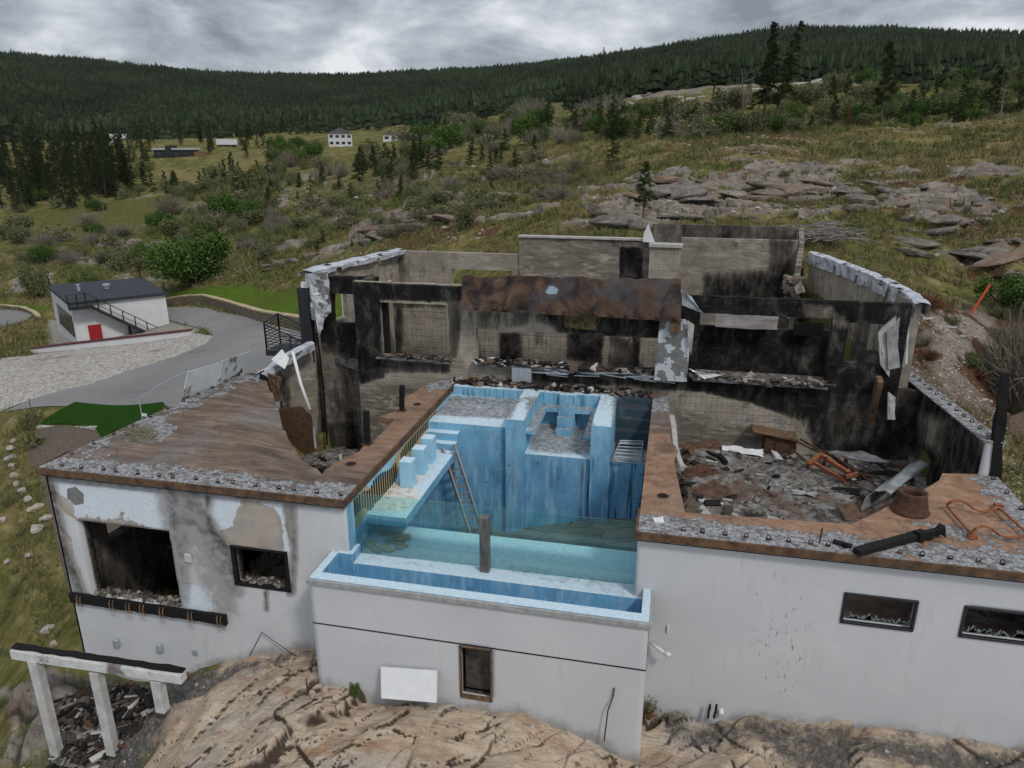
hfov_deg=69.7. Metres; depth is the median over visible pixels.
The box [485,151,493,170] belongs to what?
conifer
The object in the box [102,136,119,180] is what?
conifer
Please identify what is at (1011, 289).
shrub
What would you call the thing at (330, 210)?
bare shrub
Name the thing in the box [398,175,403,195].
pine tree
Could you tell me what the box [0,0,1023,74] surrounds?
sky
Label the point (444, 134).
shrub
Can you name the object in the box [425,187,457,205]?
shrub
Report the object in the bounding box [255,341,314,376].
torn gutter
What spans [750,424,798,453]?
burnt cabinet
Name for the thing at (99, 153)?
conifer
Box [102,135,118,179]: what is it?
conifer
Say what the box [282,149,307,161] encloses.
shrub
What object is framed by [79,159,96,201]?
conifer
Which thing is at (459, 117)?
shrub
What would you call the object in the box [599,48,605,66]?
conifer
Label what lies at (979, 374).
rusty shrub
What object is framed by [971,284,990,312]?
orange pole
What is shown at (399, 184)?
conifer
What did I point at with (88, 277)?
shrub
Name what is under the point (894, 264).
dry grass
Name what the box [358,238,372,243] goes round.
rock
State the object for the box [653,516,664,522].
paint scrap
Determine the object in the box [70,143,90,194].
conifer
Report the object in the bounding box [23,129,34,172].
conifer
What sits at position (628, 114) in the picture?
shrub
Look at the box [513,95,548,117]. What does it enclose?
bare shrub
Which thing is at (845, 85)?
conifer
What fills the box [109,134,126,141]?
distant house
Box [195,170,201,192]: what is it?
conifer
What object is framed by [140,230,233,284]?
shrub
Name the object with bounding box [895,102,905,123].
conifer
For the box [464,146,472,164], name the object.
conifer
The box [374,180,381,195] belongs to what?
conifer
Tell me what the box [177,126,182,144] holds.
conifer
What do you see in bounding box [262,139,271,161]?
conifer
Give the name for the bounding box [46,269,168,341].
garage outbuilding
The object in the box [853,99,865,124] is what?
conifer
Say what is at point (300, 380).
white pipe
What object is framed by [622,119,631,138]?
conifer
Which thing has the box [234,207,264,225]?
shrub
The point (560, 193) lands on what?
bare shrub
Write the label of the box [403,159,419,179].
conifer
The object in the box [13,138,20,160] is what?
conifer
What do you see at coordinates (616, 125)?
conifer
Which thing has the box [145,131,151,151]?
conifer
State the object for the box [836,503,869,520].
panel
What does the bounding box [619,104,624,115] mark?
conifer
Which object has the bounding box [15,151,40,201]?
conifer
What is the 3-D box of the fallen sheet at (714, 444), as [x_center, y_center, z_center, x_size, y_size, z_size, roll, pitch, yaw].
[7.364,2.435,28.162,1.637,0.361,0.726,-7,20,-21]
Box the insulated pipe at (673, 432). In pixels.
[668,414,684,470]
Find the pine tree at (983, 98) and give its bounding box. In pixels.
[979,92,987,110]
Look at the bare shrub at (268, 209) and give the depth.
103.69 m
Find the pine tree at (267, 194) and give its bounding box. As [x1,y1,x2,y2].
[264,187,270,203]
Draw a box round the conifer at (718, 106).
[713,103,720,113]
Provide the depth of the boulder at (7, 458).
37.94 m
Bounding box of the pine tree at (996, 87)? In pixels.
[985,67,1005,111]
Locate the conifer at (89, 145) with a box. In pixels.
[84,132,99,190]
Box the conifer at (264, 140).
[259,125,266,148]
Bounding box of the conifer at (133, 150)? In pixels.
[129,134,137,162]
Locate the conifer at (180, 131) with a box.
[177,120,183,140]
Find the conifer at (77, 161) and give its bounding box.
[72,139,92,196]
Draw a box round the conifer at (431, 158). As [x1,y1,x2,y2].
[425,145,433,168]
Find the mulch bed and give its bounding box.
[29,426,119,618]
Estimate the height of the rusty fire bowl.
0.580 m
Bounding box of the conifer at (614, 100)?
[608,93,617,118]
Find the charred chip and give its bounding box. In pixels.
[832,539,851,548]
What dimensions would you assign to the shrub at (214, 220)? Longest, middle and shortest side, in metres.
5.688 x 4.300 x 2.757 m
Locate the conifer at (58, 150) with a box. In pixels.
[54,143,65,177]
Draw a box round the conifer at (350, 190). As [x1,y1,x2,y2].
[347,183,356,200]
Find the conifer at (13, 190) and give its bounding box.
[8,174,22,212]
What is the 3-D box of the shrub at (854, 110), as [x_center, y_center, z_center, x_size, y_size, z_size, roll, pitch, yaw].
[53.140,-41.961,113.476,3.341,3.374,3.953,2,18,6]
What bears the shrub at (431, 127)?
on the hillside terrain at (402, 742)
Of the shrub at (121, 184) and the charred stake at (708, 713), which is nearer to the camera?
the charred stake at (708, 713)
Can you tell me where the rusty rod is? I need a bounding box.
[603,688,614,741]
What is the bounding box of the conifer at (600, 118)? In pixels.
[592,109,605,136]
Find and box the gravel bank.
[0,332,212,410]
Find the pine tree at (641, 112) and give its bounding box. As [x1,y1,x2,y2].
[638,109,643,127]
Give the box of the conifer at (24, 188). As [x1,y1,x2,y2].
[17,166,35,208]
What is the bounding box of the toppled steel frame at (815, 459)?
[806,452,858,482]
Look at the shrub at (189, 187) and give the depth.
184.16 m
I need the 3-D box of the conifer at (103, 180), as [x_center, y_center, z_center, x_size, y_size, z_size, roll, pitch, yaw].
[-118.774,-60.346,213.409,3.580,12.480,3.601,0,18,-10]
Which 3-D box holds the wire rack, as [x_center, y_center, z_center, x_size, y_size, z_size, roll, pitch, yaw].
[4.189,2.406,26.334,0.982,0.319,1.852,4,19,12]
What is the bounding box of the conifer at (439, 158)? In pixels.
[431,142,443,170]
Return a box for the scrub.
[0,71,1023,757]
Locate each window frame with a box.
[230,545,290,592]
[840,592,918,631]
[958,605,1023,644]
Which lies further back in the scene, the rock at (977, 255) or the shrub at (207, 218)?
the shrub at (207, 218)
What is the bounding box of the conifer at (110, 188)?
[100,161,117,196]
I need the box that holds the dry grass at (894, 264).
[0,110,1023,650]
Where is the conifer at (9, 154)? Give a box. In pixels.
[6,144,13,165]
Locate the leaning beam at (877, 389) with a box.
[868,376,883,424]
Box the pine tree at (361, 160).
[355,146,366,181]
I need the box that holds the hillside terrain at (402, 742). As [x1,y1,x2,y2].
[0,28,1023,767]
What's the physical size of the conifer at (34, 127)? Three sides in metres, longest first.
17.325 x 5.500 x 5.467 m
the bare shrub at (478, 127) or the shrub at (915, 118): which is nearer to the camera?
the shrub at (915, 118)
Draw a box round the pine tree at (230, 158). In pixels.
[227,152,234,171]
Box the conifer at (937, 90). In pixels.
[930,80,940,95]
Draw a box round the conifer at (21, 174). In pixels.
[16,160,30,187]
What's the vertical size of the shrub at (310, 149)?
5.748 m
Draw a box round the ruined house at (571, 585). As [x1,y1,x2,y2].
[35,223,1023,762]
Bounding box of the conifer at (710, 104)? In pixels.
[705,103,713,114]
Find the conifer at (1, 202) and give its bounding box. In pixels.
[0,182,7,207]
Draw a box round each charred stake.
[707,704,710,718]
[713,704,717,718]
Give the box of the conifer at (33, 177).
[28,159,41,189]
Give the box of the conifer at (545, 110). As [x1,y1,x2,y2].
[542,108,552,127]
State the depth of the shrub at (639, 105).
163.78 m
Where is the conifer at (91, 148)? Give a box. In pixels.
[86,136,97,174]
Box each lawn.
[0,303,46,314]
[39,402,165,436]
[165,286,341,317]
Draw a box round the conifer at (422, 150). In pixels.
[415,137,429,169]
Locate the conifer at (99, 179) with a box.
[94,157,107,193]
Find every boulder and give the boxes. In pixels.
[0,517,6,523]
[4,454,15,460]
[6,445,15,451]
[9,472,18,477]
[17,487,25,494]
[23,495,32,502]
[29,503,43,510]
[30,524,44,533]
[39,514,51,520]
[40,624,54,634]
[49,640,57,647]
[688,91,703,94]
[811,78,821,83]
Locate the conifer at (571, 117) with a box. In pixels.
[567,104,574,121]
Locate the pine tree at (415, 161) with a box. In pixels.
[408,140,419,174]
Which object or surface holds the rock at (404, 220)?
on the hillside terrain at (402, 742)
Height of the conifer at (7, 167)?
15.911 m
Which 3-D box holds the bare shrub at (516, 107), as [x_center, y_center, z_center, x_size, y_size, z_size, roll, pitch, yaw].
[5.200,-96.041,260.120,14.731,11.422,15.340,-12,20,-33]
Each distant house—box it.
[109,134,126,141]
[151,145,208,157]
[216,139,237,147]
[328,128,351,146]
[382,130,395,141]
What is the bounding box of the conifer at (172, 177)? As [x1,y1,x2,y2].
[167,173,177,192]
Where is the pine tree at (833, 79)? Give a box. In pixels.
[827,76,837,98]
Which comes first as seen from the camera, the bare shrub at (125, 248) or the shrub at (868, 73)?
the bare shrub at (125, 248)
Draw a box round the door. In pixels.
[88,324,102,339]
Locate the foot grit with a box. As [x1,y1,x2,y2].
[22,651,1023,767]
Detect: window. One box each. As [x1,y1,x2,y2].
[56,303,61,324]
[59,306,64,327]
[62,309,68,330]
[65,311,71,333]
[69,314,74,336]
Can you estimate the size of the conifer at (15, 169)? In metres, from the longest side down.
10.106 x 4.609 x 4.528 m
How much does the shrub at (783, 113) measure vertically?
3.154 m
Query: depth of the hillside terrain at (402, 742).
30.90 m
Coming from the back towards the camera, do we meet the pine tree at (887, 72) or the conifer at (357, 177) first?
the conifer at (357, 177)
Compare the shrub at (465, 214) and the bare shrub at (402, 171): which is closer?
the shrub at (465, 214)
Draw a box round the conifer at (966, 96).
[947,76,978,117]
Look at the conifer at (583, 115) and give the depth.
150.54 m
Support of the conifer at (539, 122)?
on the hillside terrain at (402, 742)
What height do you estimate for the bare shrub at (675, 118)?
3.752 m
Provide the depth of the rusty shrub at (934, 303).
34.80 m
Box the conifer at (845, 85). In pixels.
[843,73,852,98]
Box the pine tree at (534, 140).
[531,134,538,151]
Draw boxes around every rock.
[269,259,286,265]
[288,257,297,262]
[301,252,316,258]
[357,225,377,230]
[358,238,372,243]
[364,233,383,239]
[399,222,427,227]
[400,219,418,222]
[426,215,441,221]
[432,214,459,222]
[446,200,460,204]
[582,201,631,215]
[589,213,637,227]
[623,193,647,202]
[623,212,640,217]
[627,218,657,229]
[635,182,671,199]
[641,200,666,211]
[651,176,679,183]
[656,213,703,220]
[658,184,693,192]
[673,188,708,199]
[678,196,720,204]
[679,181,707,188]
[703,218,716,223]
[718,192,738,197]
[735,195,784,200]
[745,180,787,188]
[749,216,762,218]
[751,189,785,196]
[765,184,826,198]
[767,203,788,208]
[783,221,881,245]
[784,195,825,202]
[799,179,834,186]
[805,190,816,193]
[831,181,844,187]
[832,190,847,194]
[841,204,874,211]
[843,193,877,201]
[845,188,865,193]
[847,197,878,205]
[861,180,889,185]
[875,186,900,193]
[884,179,906,184]
[890,247,934,258]
[891,236,940,248]
[893,202,910,207]
[897,216,914,221]
[904,229,918,232]
[916,185,929,188]
[924,226,957,235]
[930,215,961,223]
[948,247,989,251]
[948,252,989,259]
[958,221,971,227]
[966,218,978,223]
[969,195,982,203]
[974,252,1023,266]
[985,238,1004,243]
[986,241,1010,246]
[992,271,1023,278]
[1005,237,1022,243]
[1012,238,1023,242]
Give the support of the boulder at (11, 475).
on the hillside terrain at (402, 742)
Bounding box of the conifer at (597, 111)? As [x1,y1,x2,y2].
[593,103,600,117]
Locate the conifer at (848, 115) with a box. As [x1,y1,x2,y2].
[842,101,853,124]
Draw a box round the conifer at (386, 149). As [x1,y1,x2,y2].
[377,142,387,170]
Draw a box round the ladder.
[441,444,478,533]
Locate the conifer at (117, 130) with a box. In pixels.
[115,125,128,170]
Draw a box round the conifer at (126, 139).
[123,127,130,150]
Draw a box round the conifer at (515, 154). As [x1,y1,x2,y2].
[511,148,520,167]
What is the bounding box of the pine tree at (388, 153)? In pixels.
[386,148,392,159]
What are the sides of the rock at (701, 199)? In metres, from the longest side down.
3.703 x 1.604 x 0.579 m
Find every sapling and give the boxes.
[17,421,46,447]
[20,400,43,421]
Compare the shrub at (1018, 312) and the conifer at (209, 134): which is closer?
the shrub at (1018, 312)
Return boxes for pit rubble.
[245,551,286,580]
[311,446,359,465]
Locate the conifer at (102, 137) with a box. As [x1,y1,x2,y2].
[100,126,111,156]
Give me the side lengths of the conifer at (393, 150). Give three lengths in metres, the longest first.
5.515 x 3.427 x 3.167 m
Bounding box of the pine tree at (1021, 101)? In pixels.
[1013,88,1023,112]
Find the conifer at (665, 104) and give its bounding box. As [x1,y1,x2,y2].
[660,96,670,116]
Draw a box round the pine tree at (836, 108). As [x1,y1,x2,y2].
[828,94,840,123]
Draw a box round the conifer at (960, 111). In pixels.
[951,96,965,121]
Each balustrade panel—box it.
[181,362,219,400]
[217,351,249,384]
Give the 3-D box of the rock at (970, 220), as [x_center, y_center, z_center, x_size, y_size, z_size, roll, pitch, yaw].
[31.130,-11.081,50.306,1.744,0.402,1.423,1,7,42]
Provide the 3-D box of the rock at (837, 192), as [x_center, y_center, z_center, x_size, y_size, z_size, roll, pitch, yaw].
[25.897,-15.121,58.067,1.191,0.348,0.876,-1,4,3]
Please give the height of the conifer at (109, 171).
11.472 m
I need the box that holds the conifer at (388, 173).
[383,164,393,184]
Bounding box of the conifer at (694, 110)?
[688,105,698,124]
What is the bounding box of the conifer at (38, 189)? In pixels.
[36,183,43,199]
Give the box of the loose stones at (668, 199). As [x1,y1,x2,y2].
[6,119,1020,418]
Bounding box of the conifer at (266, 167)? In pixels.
[263,163,270,176]
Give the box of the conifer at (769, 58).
[752,21,781,132]
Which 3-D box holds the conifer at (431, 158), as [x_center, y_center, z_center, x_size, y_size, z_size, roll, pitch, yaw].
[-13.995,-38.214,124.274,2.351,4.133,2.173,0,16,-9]
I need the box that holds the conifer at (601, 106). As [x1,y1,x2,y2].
[596,100,604,118]
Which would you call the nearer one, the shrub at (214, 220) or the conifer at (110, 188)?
the shrub at (214, 220)
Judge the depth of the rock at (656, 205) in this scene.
56.33 m
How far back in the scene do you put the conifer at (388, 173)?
108.48 m
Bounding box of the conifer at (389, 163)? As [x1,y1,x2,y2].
[385,157,395,177]
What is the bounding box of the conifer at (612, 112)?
[605,105,620,139]
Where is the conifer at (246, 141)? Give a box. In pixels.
[243,125,249,146]
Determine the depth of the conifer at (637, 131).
102.95 m
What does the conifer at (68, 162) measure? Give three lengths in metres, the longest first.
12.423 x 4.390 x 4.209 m
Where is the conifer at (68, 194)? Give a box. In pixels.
[63,160,79,207]
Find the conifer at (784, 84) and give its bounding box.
[771,21,805,115]
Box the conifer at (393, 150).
[390,142,397,161]
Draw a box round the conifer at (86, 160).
[81,146,97,189]
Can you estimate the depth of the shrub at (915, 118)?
98.95 m
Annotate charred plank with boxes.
[260,373,267,383]
[267,372,281,399]
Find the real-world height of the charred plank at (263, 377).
1.929 m
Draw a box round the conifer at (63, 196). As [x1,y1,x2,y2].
[53,152,72,209]
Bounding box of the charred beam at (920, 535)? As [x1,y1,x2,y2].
[852,523,945,556]
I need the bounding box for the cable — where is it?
[138,371,185,424]
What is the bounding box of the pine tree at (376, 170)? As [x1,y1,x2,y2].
[371,156,378,179]
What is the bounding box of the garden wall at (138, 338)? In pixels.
[30,328,192,352]
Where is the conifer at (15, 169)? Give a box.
[11,158,21,189]
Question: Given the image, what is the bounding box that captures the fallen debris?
[45,680,154,767]
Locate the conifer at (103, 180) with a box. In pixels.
[97,154,109,197]
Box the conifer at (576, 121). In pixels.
[571,108,583,133]
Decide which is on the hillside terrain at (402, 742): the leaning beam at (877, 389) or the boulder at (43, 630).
the boulder at (43, 630)
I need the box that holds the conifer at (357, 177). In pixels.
[349,154,366,180]
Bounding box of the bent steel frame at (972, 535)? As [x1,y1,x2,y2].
[945,499,1023,539]
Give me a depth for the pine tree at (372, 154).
138.21 m
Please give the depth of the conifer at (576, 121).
147.86 m
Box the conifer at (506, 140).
[500,128,511,150]
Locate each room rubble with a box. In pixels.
[676,446,914,523]
[676,472,710,513]
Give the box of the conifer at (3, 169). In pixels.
[0,152,11,194]
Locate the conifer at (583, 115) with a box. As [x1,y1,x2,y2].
[579,108,586,131]
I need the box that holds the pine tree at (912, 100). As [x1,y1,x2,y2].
[905,89,916,116]
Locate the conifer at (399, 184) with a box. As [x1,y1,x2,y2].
[394,180,402,197]
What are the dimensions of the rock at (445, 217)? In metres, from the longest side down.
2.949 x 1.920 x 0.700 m
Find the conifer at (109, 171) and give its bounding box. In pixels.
[104,157,116,190]
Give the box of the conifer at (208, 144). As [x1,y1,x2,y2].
[205,131,212,154]
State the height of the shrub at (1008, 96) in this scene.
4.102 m
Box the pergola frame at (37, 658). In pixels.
[10,643,186,764]
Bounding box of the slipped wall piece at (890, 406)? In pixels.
[887,392,895,419]
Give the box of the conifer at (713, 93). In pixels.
[710,81,716,101]
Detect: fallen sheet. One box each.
[681,439,721,454]
[681,463,721,478]
[692,479,734,501]
[722,445,763,456]
[784,488,817,496]
[818,483,862,496]
[863,469,906,482]
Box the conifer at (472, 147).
[467,137,477,154]
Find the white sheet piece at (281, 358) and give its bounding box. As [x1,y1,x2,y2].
[271,350,288,368]
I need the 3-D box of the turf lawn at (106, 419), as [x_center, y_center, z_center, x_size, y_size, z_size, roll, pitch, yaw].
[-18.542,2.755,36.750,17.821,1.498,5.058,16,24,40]
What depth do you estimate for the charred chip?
17.86 m
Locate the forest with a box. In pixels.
[0,22,1023,147]
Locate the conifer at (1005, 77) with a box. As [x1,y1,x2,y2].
[1001,72,1011,101]
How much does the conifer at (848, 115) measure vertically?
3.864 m
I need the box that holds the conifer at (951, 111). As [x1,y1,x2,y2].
[947,98,952,118]
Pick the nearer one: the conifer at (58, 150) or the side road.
the side road
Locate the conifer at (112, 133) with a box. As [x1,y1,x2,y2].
[109,123,117,147]
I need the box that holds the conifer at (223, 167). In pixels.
[221,158,229,178]
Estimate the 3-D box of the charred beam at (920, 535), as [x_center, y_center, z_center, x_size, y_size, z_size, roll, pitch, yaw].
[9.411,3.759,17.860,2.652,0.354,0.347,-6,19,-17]
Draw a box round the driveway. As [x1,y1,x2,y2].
[4,307,300,411]
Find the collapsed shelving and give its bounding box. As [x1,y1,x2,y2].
[790,438,877,492]
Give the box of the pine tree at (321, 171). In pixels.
[318,165,325,185]
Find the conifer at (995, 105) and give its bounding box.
[990,96,999,115]
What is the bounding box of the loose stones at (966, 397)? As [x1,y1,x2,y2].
[911,342,1023,498]
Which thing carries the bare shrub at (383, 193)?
on the hillside terrain at (402, 742)
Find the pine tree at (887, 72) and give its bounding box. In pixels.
[872,41,903,122]
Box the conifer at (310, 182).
[305,175,316,198]
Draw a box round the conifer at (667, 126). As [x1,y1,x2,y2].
[656,111,675,138]
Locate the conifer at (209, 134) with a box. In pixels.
[206,122,214,150]
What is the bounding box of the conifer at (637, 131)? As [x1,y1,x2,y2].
[632,118,641,139]
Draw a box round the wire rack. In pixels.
[613,440,643,465]
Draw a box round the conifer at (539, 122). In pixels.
[534,112,546,140]
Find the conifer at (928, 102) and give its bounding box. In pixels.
[920,100,931,118]
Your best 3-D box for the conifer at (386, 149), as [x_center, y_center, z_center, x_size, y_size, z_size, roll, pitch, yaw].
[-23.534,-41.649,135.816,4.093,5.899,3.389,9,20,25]
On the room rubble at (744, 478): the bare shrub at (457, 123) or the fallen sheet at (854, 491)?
the fallen sheet at (854, 491)
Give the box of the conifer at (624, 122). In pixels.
[619,114,629,138]
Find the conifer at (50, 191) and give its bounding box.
[48,180,53,199]
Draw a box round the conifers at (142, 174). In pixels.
[11,60,1023,254]
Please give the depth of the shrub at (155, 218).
116.89 m
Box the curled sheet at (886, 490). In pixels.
[861,460,928,512]
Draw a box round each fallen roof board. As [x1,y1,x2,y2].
[279,406,313,454]
[310,421,316,454]
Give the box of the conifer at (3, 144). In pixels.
[0,136,13,168]
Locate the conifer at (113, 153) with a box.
[107,144,119,164]
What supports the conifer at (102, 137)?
on the hillside terrain at (402, 742)
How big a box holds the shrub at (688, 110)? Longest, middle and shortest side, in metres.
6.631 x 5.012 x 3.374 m
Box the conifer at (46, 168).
[43,150,56,187]
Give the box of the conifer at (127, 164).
[120,147,138,190]
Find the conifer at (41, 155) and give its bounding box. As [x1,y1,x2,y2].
[37,149,54,190]
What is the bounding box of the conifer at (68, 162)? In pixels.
[61,147,72,180]
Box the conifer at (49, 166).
[44,148,57,191]
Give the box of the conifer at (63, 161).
[61,152,80,205]
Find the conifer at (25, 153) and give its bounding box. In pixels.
[22,137,29,158]
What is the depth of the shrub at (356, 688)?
20.35 m
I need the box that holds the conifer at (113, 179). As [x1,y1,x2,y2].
[107,163,121,194]
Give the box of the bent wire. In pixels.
[249,632,295,655]
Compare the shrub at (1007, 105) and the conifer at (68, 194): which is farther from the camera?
the conifer at (68, 194)
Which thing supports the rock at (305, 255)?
on the hillside terrain at (402, 742)
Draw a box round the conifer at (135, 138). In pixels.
[132,120,139,148]
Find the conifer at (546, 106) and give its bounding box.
[539,96,556,125]
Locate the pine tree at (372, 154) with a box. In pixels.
[368,145,377,168]
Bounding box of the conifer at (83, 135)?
[79,126,90,164]
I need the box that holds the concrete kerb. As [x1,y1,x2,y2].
[36,425,96,429]
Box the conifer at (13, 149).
[9,126,17,154]
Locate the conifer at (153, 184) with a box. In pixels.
[146,168,158,191]
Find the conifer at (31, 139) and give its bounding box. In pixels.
[28,134,47,174]
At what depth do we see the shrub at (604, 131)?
109.71 m
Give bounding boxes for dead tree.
[741,69,752,112]
[999,82,1007,118]
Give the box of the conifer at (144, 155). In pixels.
[136,142,152,165]
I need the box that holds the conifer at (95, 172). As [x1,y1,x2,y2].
[89,155,101,194]
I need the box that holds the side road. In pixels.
[0,309,31,325]
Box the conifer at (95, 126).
[88,115,104,158]
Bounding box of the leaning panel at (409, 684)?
[381,666,437,702]
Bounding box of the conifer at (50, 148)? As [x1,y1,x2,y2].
[46,131,58,173]
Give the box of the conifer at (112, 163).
[105,148,120,180]
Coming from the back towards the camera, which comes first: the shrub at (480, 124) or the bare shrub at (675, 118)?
the shrub at (480, 124)
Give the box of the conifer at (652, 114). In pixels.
[646,105,657,131]
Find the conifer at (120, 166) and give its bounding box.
[115,150,131,190]
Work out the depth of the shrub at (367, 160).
169.54 m
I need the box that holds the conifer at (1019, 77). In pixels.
[1017,66,1021,79]
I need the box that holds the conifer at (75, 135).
[73,133,89,172]
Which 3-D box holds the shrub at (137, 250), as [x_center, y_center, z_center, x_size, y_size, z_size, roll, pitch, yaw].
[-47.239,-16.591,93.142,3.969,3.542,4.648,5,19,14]
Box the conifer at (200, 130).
[197,120,203,141]
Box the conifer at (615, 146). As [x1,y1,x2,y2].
[604,133,620,164]
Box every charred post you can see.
[361,410,372,445]
[397,384,406,412]
[989,372,1009,480]
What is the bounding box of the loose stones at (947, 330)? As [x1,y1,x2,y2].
[379,132,1023,414]
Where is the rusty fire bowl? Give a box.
[889,486,929,518]
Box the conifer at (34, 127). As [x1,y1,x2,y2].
[29,118,47,169]
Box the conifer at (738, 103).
[732,92,741,111]
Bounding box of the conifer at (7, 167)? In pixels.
[0,147,19,205]
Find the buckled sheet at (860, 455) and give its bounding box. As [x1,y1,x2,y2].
[826,450,888,461]
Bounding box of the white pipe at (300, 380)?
[291,351,310,409]
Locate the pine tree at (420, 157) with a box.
[418,148,424,168]
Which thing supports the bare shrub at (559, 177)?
on the hillside terrain at (402, 742)
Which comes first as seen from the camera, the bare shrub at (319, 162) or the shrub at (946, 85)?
the shrub at (946, 85)
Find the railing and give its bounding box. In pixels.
[263,313,301,355]
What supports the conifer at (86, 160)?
on the hillside terrain at (402, 742)
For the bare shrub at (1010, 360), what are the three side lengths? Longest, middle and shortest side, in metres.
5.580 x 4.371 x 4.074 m
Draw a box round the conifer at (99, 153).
[95,151,106,196]
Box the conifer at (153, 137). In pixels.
[150,123,157,143]
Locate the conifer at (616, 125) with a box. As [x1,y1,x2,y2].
[604,110,623,140]
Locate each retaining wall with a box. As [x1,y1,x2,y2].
[0,304,41,319]
[166,294,299,327]
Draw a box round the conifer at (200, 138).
[197,124,202,142]
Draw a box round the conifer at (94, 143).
[91,134,107,177]
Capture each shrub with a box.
[0,213,36,228]
[0,223,21,238]
[4,225,30,243]
[13,248,43,263]
[16,258,51,298]
[16,412,40,430]
[23,228,64,247]
[25,224,82,242]
[26,241,61,263]
[28,186,46,200]
[41,188,51,199]
[54,248,86,264]
[66,269,100,282]
[67,209,105,225]
[77,230,103,244]
[82,220,107,236]
[83,198,108,210]
[84,241,146,264]
[91,233,134,248]
[92,249,115,262]
[101,221,137,237]
[106,252,133,270]
[115,179,126,190]
[115,248,129,257]
[125,239,157,263]
[130,253,152,269]
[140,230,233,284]
[143,207,175,229]
[149,194,188,214]
[153,194,175,203]
[155,197,176,211]
[157,217,186,234]
[176,233,196,245]
[179,226,207,240]
[181,182,201,194]
[182,203,209,218]
[184,210,206,227]
[184,226,204,239]
[186,218,216,234]
[189,215,221,233]
[194,214,226,225]
[198,175,228,192]
[199,176,229,191]
[203,208,229,219]
[204,188,243,218]
[206,185,237,196]
[214,190,249,204]
[225,216,247,230]
[229,164,268,193]
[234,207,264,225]
[235,197,265,217]
[235,231,254,243]
[235,235,260,249]
[247,187,273,201]
[250,203,282,220]
[250,243,276,257]
[254,194,280,208]
[260,215,288,229]
[263,162,284,175]
[264,162,286,175]
[264,210,292,226]
[264,220,285,233]
[265,173,282,186]
[266,147,281,160]
[267,133,283,149]
[273,149,287,165]
[275,139,298,150]
[279,149,303,166]
[280,194,326,212]
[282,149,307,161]
[287,215,318,230]
[288,134,308,149]
[300,155,334,168]
[302,141,323,157]
[308,169,327,180]
[315,161,335,175]
[323,202,341,215]
[327,195,343,207]
[327,213,363,228]
[329,203,366,217]
[331,163,350,178]
[349,682,360,697]
[352,153,376,166]
[353,146,376,158]
[356,143,381,152]
[369,178,396,192]
[371,224,390,235]
[373,186,393,199]
[378,221,410,235]
[379,155,411,172]
[381,123,423,143]
[393,161,412,175]
[396,140,410,155]
[399,136,429,154]
[399,205,433,220]
[400,218,428,231]
[402,184,425,197]
[402,196,434,212]
[408,194,434,209]
[409,121,433,140]
[418,184,444,197]
[423,135,448,153]
[424,204,451,214]
[425,120,439,130]
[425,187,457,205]
[426,144,445,156]
[432,123,466,148]
[433,173,467,188]
[439,121,465,128]
[440,112,454,126]
[441,120,470,135]
[447,188,487,203]
[450,111,478,123]
[451,126,471,140]
[452,198,478,230]
[463,118,489,136]
[465,195,489,209]
[466,115,489,135]
[469,132,500,147]
[470,183,492,195]
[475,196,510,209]
[477,139,508,152]
[479,167,502,181]
[485,125,503,139]
[486,160,518,180]
[488,191,516,203]
[498,107,523,125]
[499,118,519,133]
[501,114,521,124]
[505,104,534,114]
[506,164,536,177]
[509,111,549,141]
[510,96,539,116]
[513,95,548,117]
[516,148,548,161]
[521,129,545,145]
[523,125,549,142]
[526,106,552,121]
[530,172,552,184]
[530,182,564,197]
[535,165,558,181]
[535,179,578,200]
[536,101,556,114]
[546,122,561,136]
[548,125,570,143]
[549,168,573,183]
[558,127,578,140]
[559,152,590,173]
[560,127,590,143]
[569,110,594,131]
[572,106,599,119]
[573,95,609,113]
[586,114,608,132]
[598,90,630,112]
[600,124,623,136]
[612,109,642,129]
[614,105,633,116]
[621,117,637,128]
[625,99,651,116]
[639,92,681,116]
[643,695,661,722]
[644,109,689,128]
[649,120,687,136]
[652,111,688,129]
[663,99,702,118]
[674,99,700,115]
[677,118,733,139]
[682,104,707,119]
[686,108,733,131]
[689,98,730,113]
[704,112,733,133]
[715,87,741,107]
[718,81,756,108]
[723,108,769,133]
[751,109,789,129]
[761,106,786,113]
[765,111,787,131]
[768,88,784,100]
[779,102,793,110]
[785,100,807,117]
[785,106,805,125]
[785,117,802,131]
[787,83,823,104]
[789,81,817,96]
[791,83,827,102]
[817,94,850,115]
[819,98,859,121]
[821,72,838,80]
[823,73,842,85]
[829,72,855,91]
[842,102,864,122]
[849,88,863,98]
[853,65,880,84]
[854,80,883,100]
[854,111,883,125]
[859,103,870,114]
[860,79,878,89]
[861,92,887,101]
[869,99,904,120]
[883,80,901,95]
[887,89,910,100]
[888,98,910,114]
[902,111,925,126]
[906,97,932,115]
[914,344,945,360]
[915,330,940,346]
[919,287,950,311]
[925,92,940,100]
[925,97,942,113]
[932,64,952,78]
[933,66,959,85]
[935,88,963,96]
[936,87,964,99]
[938,93,958,113]
[941,75,963,90]
[945,95,978,110]
[948,78,979,89]
[953,64,981,80]
[961,106,982,119]
[964,350,985,367]
[966,78,1005,98]
[970,304,1023,413]
[972,97,988,110]
[972,270,1023,310]
[973,369,992,380]
[976,85,998,107]
[988,325,1020,340]
[989,65,1023,83]
[990,305,1016,319]
[992,90,1006,102]
[994,88,1017,101]
[994,99,1023,113]
[1006,79,1023,95]
[1013,305,1023,318]
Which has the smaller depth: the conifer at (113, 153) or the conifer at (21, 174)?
the conifer at (21, 174)
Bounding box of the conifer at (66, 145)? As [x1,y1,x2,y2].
[62,134,79,182]
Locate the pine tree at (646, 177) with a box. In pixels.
[634,161,654,217]
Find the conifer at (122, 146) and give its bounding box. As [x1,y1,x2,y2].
[114,134,137,187]

